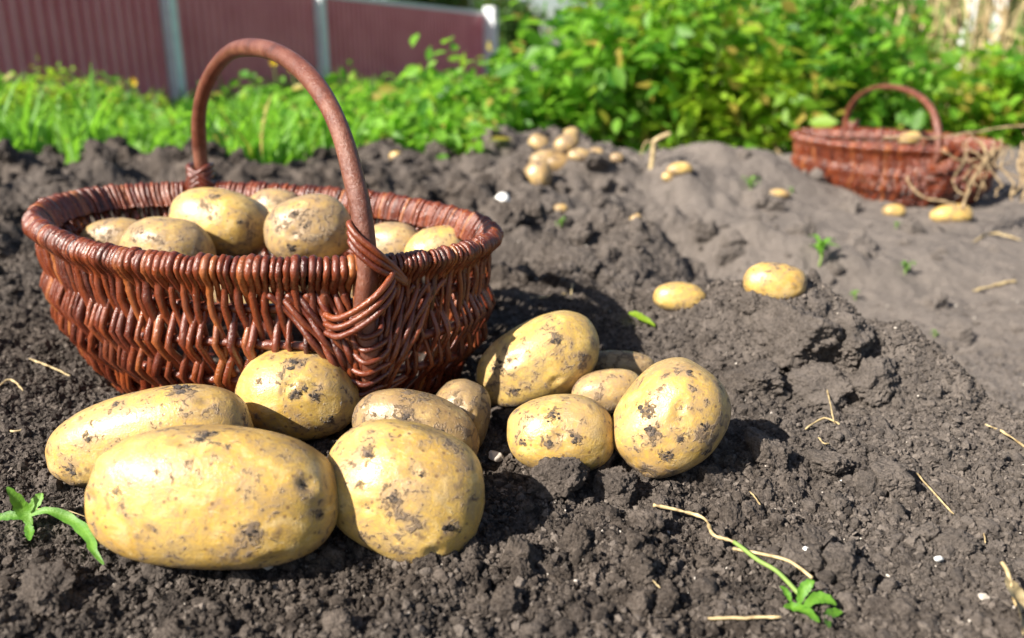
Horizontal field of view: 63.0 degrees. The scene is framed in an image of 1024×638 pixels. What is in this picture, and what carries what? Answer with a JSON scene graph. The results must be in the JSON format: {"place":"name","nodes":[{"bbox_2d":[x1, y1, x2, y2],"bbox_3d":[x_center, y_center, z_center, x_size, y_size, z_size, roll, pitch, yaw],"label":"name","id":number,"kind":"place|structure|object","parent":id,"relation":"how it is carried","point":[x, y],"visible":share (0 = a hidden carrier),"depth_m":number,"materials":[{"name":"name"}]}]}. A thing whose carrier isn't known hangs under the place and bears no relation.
{"place":"outdoors","nodes":[
{"label":"outdoors","id":0,"kind":"place"},
{"bbox_2d":[0,60,1023,637],"bbox_3d":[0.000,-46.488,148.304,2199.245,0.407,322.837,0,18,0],"label":"ground","id":1,"kind":"structure","parent":0,"point":[704,192],"depth_m":1.40,"materials":[{"name":"soil"}]},
{"bbox_2d":[0,65,83,120],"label":"weed","id":2,"kind":"object","parent":1,"relation":"on","point":[2,89],"visible":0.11,"depth_m":4.71,"materials":[{"name":"green plant"}]},
{"bbox_2d":[0,57,89,122],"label":"weed","id":3,"kind":"object","parent":1,"relation":"on","point":[19,89],"visible":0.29,"depth_m":4.25,"materials":[{"name":"green plant"}]},
{"bbox_2d":[16,558,75,618],"bbox_3d":[-0.273,0.160,0.492,0.043,0.030,0.029,10,20,29],"label":"soil clod","id":4,"kind":"object","parent":1,"relation":"on","point":[45,591],"visible":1,"depth_m":0.49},
{"bbox_2d":[0,486,104,564],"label":"seedling","id":5,"kind":"object","parent":1,"relation":"on","point":[24,511],"visible":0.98,"depth_m":0.56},
{"bbox_2d":[45,72,142,111],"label":"weed","id":6,"kind":"object","parent":1,"relation":"on","point":[102,84],"visible":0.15,"depth_m":5.02,"materials":[{"name":"green plant"}]},
{"bbox_2d":[57,75,172,119],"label":"weed","id":7,"kind":"object","parent":1,"relation":"on","point":[133,100],"visible":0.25,"depth_m":4.46,"materials":[{"name":"green plant"}]},
{"bbox_2d":[45,384,253,486],"bbox_3d":[-0.267,0.086,0.617,0.149,0.068,0.068,-11,0,0],"label":"potato","id":8,"kind":"object","parent":1,"relation":"on","point":[79,444],"visible":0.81,"depth_m":0.59,"materials":[{"name":"food"}]},
{"bbox_2d":[85,424,338,569],"bbox_3d":[-0.183,0.109,0.517,0.152,0.086,0.081,3,0,0],"label":"potato","id":9,"kind":"object","parent":1,"relation":"on","point":[213,497],"visible":1,"depth_m":0.48,"materials":[{"name":"food"}]},
{"bbox_2d":[157,70,320,127],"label":"weed","id":10,"kind":"object","parent":1,"relation":"on","point":[267,90],"visible":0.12,"depth_m":3.47,"materials":[{"name":"green plant"}]},
{"bbox_2d":[0,0,497,106],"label":"metal fence","id":11,"kind":"object","parent":1,"relation":"on","point":[170,47],"visible":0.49,"depth_m":7.66,"materials":[{"name":"metal"}]},
{"bbox_2d":[21,38,503,425],"bbox_3d":[-0.273,-0.103,0.843,0.563,0.342,0.356,12,21,33],"label":"wicker basket","id":12,"kind":"object","parent":1,"relation":"on","point":[116,320],"visible":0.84,"depth_m":0.69,"materials":[{"name":"brown wicker"}]},
{"bbox_2d":[80,217,137,245],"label":"potato","id":13,"kind":"object","parent":12,"relation":"in","point":[111,230],"visible":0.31,"depth_m":0.90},
{"bbox_2d":[119,216,215,256],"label":"potato","id":14,"kind":"object","parent":12,"relation":"in","point":[181,236],"visible":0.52,"depth_m":0.83,"materials":[{"name":"food"}]},
{"bbox_2d":[168,187,268,256],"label":"potato","id":15,"kind":"object","parent":12,"relation":"in","point":[230,222],"visible":0.77,"depth_m":0.89,"materials":[{"name":"food"}]},
{"bbox_2d":[250,188,297,211],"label":"potato","id":16,"kind":"object","parent":12,"relation":"in","point":[270,199],"visible":0.23,"depth_m":0.98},
{"bbox_2d":[263,193,350,259],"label":"potato","id":17,"kind":"object","parent":12,"relation":"in","point":[307,225],"visible":0.86,"depth_m":0.85,"materials":[{"name":"food"}]},
{"bbox_2d":[374,222,417,253],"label":"potato","id":18,"kind":"object","parent":12,"relation":"in","point":[394,237],"visible":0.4,"depth_m":0.88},
{"bbox_2d":[404,226,463,277],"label":"potato","id":19,"kind":"object","parent":12,"relation":"in","point":[429,238],"visible":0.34,"depth_m":0.85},
{"bbox_2d":[235,350,359,440],"bbox_3d":[-0.174,0.062,0.685,0.099,0.076,0.080,8,0,0],"label":"potato","id":20,"kind":"object","parent":1,"relation":"on","point":[300,395],"visible":0.9,"depth_m":0.65,"materials":[{"name":"food"}]},
{"bbox_2d":[236,77,386,115],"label":"weed","id":21,"kind":"object","parent":1,"relation":"on","point":[371,90],"visible":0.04,"depth_m":4.13,"materials":[{"name":"green plant"}]},
{"bbox_2d":[320,544,344,563],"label":"soil clod","id":22,"kind":"object","parent":1,"relation":"on","point":[331,552],"visible":1,"depth_m":0.52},
{"bbox_2d":[257,66,409,148],"bbox_3d":[-0.517,-0.622,2.662,0.620,0.355,0.645,-7,19,-22],"label":"weed","id":23,"kind":"object","parent":1,"relation":"on","point":[371,100],"visible":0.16,"depth_m":2.58,"materials":[{"name":"green plant"}]},
{"bbox_2d":[270,82,403,132],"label":"weed","id":24,"kind":"object","parent":1,"relation":"on","point":[331,86],"visible":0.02,"depth_m":2.83,"materials":[{"name":"green plant"}]},
{"bbox_2d":[314,60,423,107],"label":"weed","id":25,"kind":"object","parent":1,"relation":"on","point":[368,86],"visible":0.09,"depth_m":4.18,"materials":[{"name":"green plant"}]},
{"bbox_2d":[358,73,423,106],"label":"weed","id":26,"kind":"object","parent":1,"relation":"on","point":[388,97],"visible":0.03,"depth_m":3.87,"materials":[{"name":"green plant"}]},
{"bbox_2d":[327,419,484,562],"bbox_3d":[-0.070,0.111,0.549,0.109,0.085,0.084,22,0,0],"label":"potato","id":27,"kind":"object","parent":1,"relation":"on","point":[408,491],"visible":0.96,"depth_m":0.52,"materials":[{"name":"food"}]},
{"bbox_2d":[352,388,479,455],"bbox_3d":[-0.074,0.084,0.644,0.101,0.056,0.056,14,0,0],"label":"potato","id":28,"kind":"object","parent":1,"relation":"on","point":[439,413],"visible":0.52,"depth_m":0.63,"materials":[{"name":"food"}]},
{"bbox_2d":[412,552,438,568],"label":"soil clod","id":29,"kind":"object","parent":1,"relation":"on","point":[429,560],"visible":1,"depth_m":0.52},
{"bbox_2d":[341,70,522,144],"bbox_3d":[-0.257,-0.596,2.629,0.596,0.360,0.499,0,18,0],"label":"weed","id":30,"kind":"object","parent":1,"relation":"on","point":[492,104],"visible":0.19,"depth_m":2.58,"materials":[{"name":"green plant"}]},
{"bbox_2d":[360,78,511,159],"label":"weed","id":31,"kind":"object","parent":1,"relation":"on","point":[459,138],"visible":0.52,"depth_m":2.25,"materials":[{"name":"green leaf"}]},
{"bbox_2d":[390,0,482,10],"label":"tree","id":32,"kind":"object","parent":1,"relation":"on","point":[463,4],"visible":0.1,"depth_m":21.10,"materials":[{"name":"green plant"}]},
{"bbox_2d":[436,379,490,447],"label":"potato","id":33,"kind":"object","parent":1,"relation":"on","point":[470,398],"visible":0.43,"depth_m":0.67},
{"bbox_2d":[397,33,556,128],"bbox_3d":[-0.110,-0.725,2.870,0.551,0.484,0.687,0,18,0],"label":"weed","id":34,"kind":"object","parent":1,"relation":"on","point":[503,71],"visible":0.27,"depth_m":2.79,"materials":[{"name":"green leaf"}]},
{"bbox_2d":[468,0,548,69],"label":"tree","id":35,"kind":"object","parent":1,"relation":"on","point":[507,31],"visible":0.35,"depth_m":18.44,"materials":[{"name":"green plant"}]},
{"bbox_2d":[0,62,1021,165],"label":"grass","id":36,"kind":"structure","parent":1,"relation":"on","point":[247,136],"depth_m":2.07,"materials":[{"name":"plant"}]},
{"bbox_2d":[0,126,1023,637],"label":"soil crumbs","id":37,"kind":"object","parent":1,"relation":"on","point":[508,596],"visible":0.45,"depth_m":0.57,"materials":[{"name":"soil"}]},
{"bbox_2d":[1,89,1023,152],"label":"ground cover","id":38,"kind":"object","parent":1,"relation":"on","point":[136,122],"visible":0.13,"depth_m":2.72,"materials":[{"name":"green plant"}]},
{"bbox_2d":[2,141,1023,631],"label":"grit","id":39,"kind":"object","parent":1,"relation":"on","point":[668,531],"visible":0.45,"depth_m":0.58,"materials":[{"name":"stone"}]},
{"bbox_2d":[498,534,543,570],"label":"soil clod","id":40,"kind":"object","parent":1,"relation":"on","point":[518,545],"visible":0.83,"depth_m":0.52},
{"bbox_2d":[476,310,598,408],"bbox_3d":[0.024,0.039,0.762,0.120,0.077,0.081,-28,0,0],"label":"potato","id":41,"kind":"object","parent":1,"relation":"on","point":[554,352],"visible":0.92,"depth_m":0.73,"materials":[{"name":"food"}]},
{"bbox_2d":[524,160,551,185],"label":"potato","id":42,"kind":"object","parent":1,"relation":"on","point":[537,172],"visible":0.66,"depth_m":1.75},
{"bbox_2d":[528,134,548,150],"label":"potato","id":43,"kind":"object","parent":1,"relation":"on","point":[536,141],"visible":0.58,"depth_m":1.91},
{"bbox_2d":[530,149,554,162],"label":"potato","id":44,"kind":"object","parent":1,"relation":"on","point":[545,155],"visible":0.49,"depth_m":1.84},
{"bbox_2d":[473,61,620,142],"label":"bush","id":45,"kind":"object","parent":1,"relation":"on","point":[528,113],"visible":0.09,"depth_m":3.01,"materials":[{"name":"green plant"}]},
{"bbox_2d":[548,153,567,171],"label":"potato","id":46,"kind":"object","parent":1,"relation":"on","point":[556,161],"visible":0.45,"depth_m":1.84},
{"bbox_2d":[527,456,590,501],"bbox_3d":[0.030,0.117,0.608,0.056,0.035,0.061,-32,7,-23],"label":"soil clod","id":47,"kind":"object","parent":1,"relation":"on","point":[557,478],"visible":0.95,"depth_m":0.59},
{"bbox_2d":[507,394,614,470],"bbox_3d":[0.038,0.087,0.636,0.083,0.061,0.063,3,0,0],"label":"potato","id":48,"kind":"object","parent":1,"relation":"on","point":[566,425],"visible":0.93,"depth_m":0.61,"materials":[{"name":"food"}]},
{"bbox_2d":[553,132,578,153],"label":"potato","id":49,"kind":"object","parent":1,"relation":"on","point":[565,143],"visible":0.79,"depth_m":1.85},
{"bbox_2d":[477,29,661,147],"bbox_3d":[0.220,-0.847,3.177,0.759,0.502,0.724,10,20,30],"label":"bush","id":50,"kind":"object","parent":1,"relation":"on","point":[507,57],"visible":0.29,"depth_m":2.99,"materials":[{"name":"green plant"}]},
{"bbox_2d":[555,521,592,555],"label":"soil clod","id":51,"kind":"object","parent":1,"relation":"on","point":[575,537],"visible":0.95,"depth_m":0.53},
{"bbox_2d":[480,31,667,115],"bbox_3d":[0.586,-1.329,4.783,1.398,0.826,1.261,7,19,20],"label":"bush","id":52,"kind":"object","parent":1,"relation":"on","point":[521,42],"depth_m":4.74,"materials":[{"name":"green plant"}]},
{"bbox_2d":[567,148,588,161],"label":"potato","id":53,"kind":"object","parent":1,"relation":"on","point":[579,154],"visible":0.84,"depth_m":1.82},
{"bbox_2d":[589,448,616,481],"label":"soil clod","id":54,"kind":"object","parent":1,"relation":"on","point":[607,464],"visible":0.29,"depth_m":0.63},
{"bbox_2d":[571,369,638,413],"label":"potato","id":55,"kind":"object","parent":1,"relation":"on","point":[606,389],"visible":0.6,"depth_m":0.71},
{"bbox_2d":[591,465,638,508],"bbox_3d":[0.077,0.124,0.613,0.036,0.033,0.034,14,22,37],"label":"soil clod","id":56,"kind":"object","parent":1,"relation":"on","point":[616,485],"visible":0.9,"depth_m":0.60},
{"bbox_2d":[593,350,653,374],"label":"potato","id":57,"kind":"object","parent":1,"relation":"on","point":[638,363],"visible":0.56,"depth_m":0.79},
{"bbox_2d":[500,0,749,152],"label":"bush","id":58,"kind":"object","parent":1,"relation":"on","point":[603,78],"visible":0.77,"depth_m":2.83,"materials":[{"name":"green plant"}]},
{"bbox_2d":[628,507,664,534],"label":"soil clod","id":59,"kind":"object","parent":1,"relation":"on","point":[650,518],"visible":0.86,"depth_m":0.55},
{"bbox_2d":[547,0,758,112],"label":"bush","id":60,"kind":"object","parent":1,"relation":"on","point":[590,3],"visible":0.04,"depth_m":4.20,"materials":[{"name":"green plant"}]},
{"bbox_2d":[640,132,670,169],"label":"dry stalk","id":61,"kind":"object","parent":1,"relation":"on","point":[655,140],"visible":0.99,"depth_m":1.86,"materials":[{"name":"plant"}]},
{"bbox_2d":[612,357,730,478],"bbox_3d":[0.120,0.076,0.636,0.076,0.094,0.079,38,0,0],"label":"potato","id":62,"kind":"object","parent":1,"relation":"on","point":[672,416],"visible":1,"depth_m":0.60,"materials":[{"name":"food"}]},
{"bbox_2d":[653,282,705,311],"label":"potato","id":63,"kind":"object","parent":1,"relation":"on","point":[672,296],"visible":0.88,"depth_m":0.93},
{"bbox_2d":[667,162,692,175],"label":"potato","id":64,"kind":"object","parent":1,"relation":"on","point":[678,168],"visible":1,"depth_m":1.79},
{"bbox_2d":[567,0,799,150],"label":"bush","id":65,"kind":"object","parent":1,"relation":"on","point":[729,18],"visible":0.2,"depth_m":2.82,"materials":[{"name":"green plant"}]},
{"bbox_2d":[598,0,801,54],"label":"bush","id":66,"kind":"object","parent":1,"relation":"on","point":[758,2],"visible":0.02,"depth_m":4.41,"materials":[{"name":"green plant"}]},
{"bbox_2d":[697,463,728,490],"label":"soil clod","id":67,"kind":"object","parent":1,"relation":"on","point":[712,475],"visible":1,"depth_m":0.62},
{"bbox_2d":[651,0,835,132],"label":"bush","id":68,"kind":"object","parent":1,"relation":"on","point":[773,10],"visible":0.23,"depth_m":2.88,"materials":[{"name":"green plant"}]},
{"bbox_2d":[708,615,780,619],"bbox_3d":[0.132,0.169,0.474,0.039,0.008,0.009,0,18,0],"label":"straw","id":69,"kind":"object","parent":1,"relation":"on","point":[741,617],"visible":1,"depth_m":0.47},
{"bbox_2d":[653,503,842,627],"bbox_3d":[0.149,0.155,0.530,0.034,0.031,0.153,-10,20,-28],"label":"uprooted weed","id":70,"kind":"object","parent":1,"relation":"on","point":[802,590],"visible":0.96,"depth_m":0.49,"materials":[{"name":"plant"}]},
{"bbox_2d":[642,22,857,153],"bbox_3d":[0.827,-0.750,2.909,0.691,0.543,0.624,6,18,18],"label":"bush","id":71,"kind":"object","parent":1,"relation":"on","point":[772,107],"visible":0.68,"depth_m":2.81,"materials":[{"name":"green plant"}]},
{"bbox_2d":[721,359,784,398],"bbox_3d":[0.227,0.058,0.796,0.051,0.040,0.066,-2,18,-5],"label":"soil clod","id":72,"kind":"object","parent":1,"relation":"on","point":[760,378],"visible":0.94,"depth_m":0.78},
{"bbox_2d":[737,290,771,314],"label":"soil clod","id":73,"kind":"object","parent":1,"relation":"on","point":[751,302],"visible":0.95,"depth_m":0.86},
{"bbox_2d":[744,426,791,469],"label":"soil clod","id":74,"kind":"object","parent":1,"relation":"on","point":[764,449],"visible":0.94,"depth_m":0.64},
{"bbox_2d":[743,262,806,299],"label":"potato","id":75,"kind":"object","parent":1,"relation":"on","point":[778,281],"visible":0.88,"depth_m":0.86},
{"bbox_2d":[750,298,844,368],"bbox_3d":[0.283,0.018,0.822,0.097,0.065,0.096,15,13,10],"label":"soil clod","id":76,"kind":"object","parent":1,"relation":"on","point":[797,337],"visible":0.88,"depth_m":0.80,"materials":[{"name":"soil"}]},
{"bbox_2d":[705,0,928,148],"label":"bush","id":77,"kind":"object","parent":1,"relation":"on","point":[830,14],"visible":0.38,"depth_m":3.09,"materials":[{"name":"green plant"}]},
{"bbox_2d":[781,360,855,411],"bbox_3d":[0.298,0.066,0.792,0.082,0.052,0.078,-8,19,-24],"label":"soil clod","id":78,"kind":"object","parent":1,"relation":"on","point":[810,383],"visible":0.81,"depth_m":0.77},
{"bbox_2d":[808,234,838,266],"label":"seedling","id":79,"kind":"object","parent":1,"relation":"on","point":[820,245],"visible":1,"depth_m":1.46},
{"bbox_2d":[805,449,853,477],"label":"soil clod","id":80,"kind":"object","parent":1,"relation":"on","point":[834,464],"visible":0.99,"depth_m":0.64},
{"bbox_2d":[822,492,850,511],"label":"soil clod","id":81,"kind":"object","parent":1,"relation":"on","point":[836,502],"visible":1,"depth_m":0.59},
{"bbox_2d":[715,0,960,72],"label":"bush","id":82,"kind":"object","parent":1,"relation":"on","point":[891,14],"visible":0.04,"depth_m":4.16,"materials":[{"name":"green plant"}]},
{"bbox_2d":[821,539,858,583],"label":"soil clod","id":83,"kind":"object","parent":1,"relation":"on","point":[840,559],"visible":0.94,"depth_m":0.51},
{"bbox_2d":[826,311,875,369],"bbox_3d":[0.325,0.023,0.814,0.064,0.065,0.063,-14,22,-37],"label":"soil clod","id":84,"kind":"object","parent":1,"relation":"on","point":[859,340],"visible":0.74,"depth_m":0.79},
{"bbox_2d":[774,2,964,141],"bbox_3d":[1.311,-0.875,3.250,0.819,0.676,0.771,0,18,0],"label":"bush","id":85,"kind":"object","parent":1,"relation":"on","point":[888,104],"visible":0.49,"depth_m":3.11,"materials":[{"name":"green plant"}]},
{"bbox_2d":[848,356,901,406],"bbox_3d":[0.334,0.058,0.771,0.061,0.046,0.050,-28,9,-29],"label":"soil clod","id":86,"kind":"object","parent":1,"relation":"on","point":[875,380],"visible":0.96,"depth_m":0.75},
{"bbox_2d":[870,457,916,499],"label":"soil clod","id":87,"kind":"object","parent":1,"relation":"on","point":[896,480],"visible":0.97,"depth_m":0.61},
{"bbox_2d":[882,204,905,215],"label":"potato","id":88,"kind":"object","parent":1,"relation":"on","point":[894,210],"visible":0.89,"depth_m":1.77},
{"bbox_2d":[790,84,1005,207],"bbox_3d":[0.902,-0.422,2.026,0.346,0.285,0.546,-8,19,-23],"label":"wicker basket","id":89,"kind":"object","parent":1,"relation":"on","point":[933,168],"visible":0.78,"depth_m":1.88,"materials":[{"name":"brown wicker"}]},
{"bbox_2d":[898,131,921,144],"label":"potato","id":90,"kind":"object","parent":89,"relation":"in","point":[906,141],"visible":0.81,"depth_m":1.86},
{"bbox_2d":[883,125,1023,138],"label":"dry vine","id":91,"kind":"object","parent":89,"relation":"on","point":[920,137],"visible":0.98,"depth_m":1.69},
{"bbox_2d":[852,30,943,118],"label":"bush","id":92,"kind":"object","parent":1,"relation":"on","point":[901,39],"visible":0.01,"depth_m":3.54,"materials":[{"name":"green plant"}]},
{"bbox_2d":[855,1,962,65],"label":"bush","id":93,"kind":"object","parent":1,"relation":"on","point":[930,9],"depth_m":4.66,"materials":[{"name":"green plant"}]},
{"bbox_2d":[795,0,1023,50],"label":"tree","id":94,"kind":"object","parent":1,"relation":"on","point":[979,15],"visible":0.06,"depth_m":13.46,"materials":[{"name":"green plant"}]},
{"bbox_2d":[906,175,956,205],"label":"dry vine","id":95,"kind":"object","parent":1,"relation":"on","point":[922,196],"visible":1,"depth_m":1.57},
{"bbox_2d":[858,61,1010,140],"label":"bush","id":96,"kind":"object","parent":1,"relation":"on","point":[938,96],"visible":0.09,"depth_m":3.49,"materials":[{"name":"green plant"}]},
{"bbox_2d":[933,0,950,106],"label":"dry stalk","id":97,"kind":"object","parent":1,"relation":"on","point":[945,29],"visible":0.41,"depth_m":3.93,"materials":[{"name":"plant"}]},
{"bbox_2d":[932,0,955,61],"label":"dry stalk","id":98,"kind":"object","parent":1,"relation":"on","point":[948,19],"visible":0.41,"depth_m":3.94,"materials":[{"name":"plant"}]},
{"bbox_2d":[878,36,1023,145],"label":"bush","id":99,"kind":"object","parent":1,"relation":"on","point":[966,88],"visible":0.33,"depth_m":3.35,"materials":[{"name":"green plant"}]},
{"bbox_2d":[929,203,972,222],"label":"potato","id":100,"kind":"object","parent":1,"relation":"on","point":[947,213],"visible":0.85,"depth_m":1.74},
{"bbox_2d":[948,0,959,65],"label":"dry stalk","id":101,"kind":"object","parent":1,"relation":"on","point":[957,18],"visible":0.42,"depth_m":4.15,"materials":[{"name":"plant"}]},
{"bbox_2d":[932,527,981,558],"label":"soil clod","id":102,"kind":"object","parent":1,"relation":"on","point":[963,541],"visible":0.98,"depth_m":0.53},
{"bbox_2d":[958,0,969,73],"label":"dry stalk","id":103,"kind":"object","parent":1,"relation":"on","point":[966,11],"visible":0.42,"depth_m":3.91,"materials":[{"name":"plant"}]},
{"bbox_2d":[957,0,976,67],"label":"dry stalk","id":104,"kind":"object","parent":1,"relation":"on","point":[973,17],"visible":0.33,"depth_m":6.19,"materials":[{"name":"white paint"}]},
{"bbox_2d":[961,139,987,208],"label":"dry vine","id":105,"kind":"object","parent":1,"relation":"on","point":[974,177],"visible":1,"depth_m":1.57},
{"bbox_2d":[966,0,985,73],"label":"dry stalk","id":106,"kind":"object","parent":1,"relation":"on","point":[977,19],"visible":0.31,"depth_m":3.88,"materials":[{"name":"plant"}]},
{"bbox_2d":[973,0,995,70],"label":"dry stalk","id":107,"kind":"object","parent":1,"relation":"on","point":[983,29],"visible":0.27,"depth_m":3.97,"materials":[{"name":"plant"}]},
{"bbox_2d":[947,39,1023,148],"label":"bush","id":108,"kind":"object","parent":1,"relation":"on","point":[1016,70],"visible":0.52,"depth_m":3.29,"materials":[{"name":"green plant"}]},
{"bbox_2d":[971,0,1005,70],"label":"dry stalk","id":109,"kind":"object","parent":1,"relation":"on","point":[993,10],"visible":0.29,"depth_m":4.14,"materials":[{"name":"plant"}]},
{"bbox_2d":[1002,0,1012,59],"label":"dry stalk","id":110,"kind":"object","parent":1,"relation":"on","point":[1008,15],"visible":0.28,"depth_m":4.08,"materials":[{"name":"plant"}]},
{"bbox_2d":[1000,561,1023,633],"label":"dry leaf","id":111,"kind":"object","parent":1,"relation":"on","point":[1015,590],"visible":1,"depth_m":0.48,"materials":[{"name":"plant"}]},
{"bbox_2d":[1007,0,1023,54],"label":"dry stalk","id":112,"kind":"object","parent":1,"relation":"on","point":[1020,9],"visible":0.38,"depth_m":3.92,"materials":[{"name":"plant"}]},
{"bbox_2d":[1012,142,1023,195],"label":"dry vine","id":113,"kind":"object","parent":1,"relation":"on","point":[1019,169],"visible":0.89,"depth_m":1.58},
{"bbox_2d":[392,0,979,46],"label":"sky","id":114,"kind":"structure","parent":0,"point":[551,5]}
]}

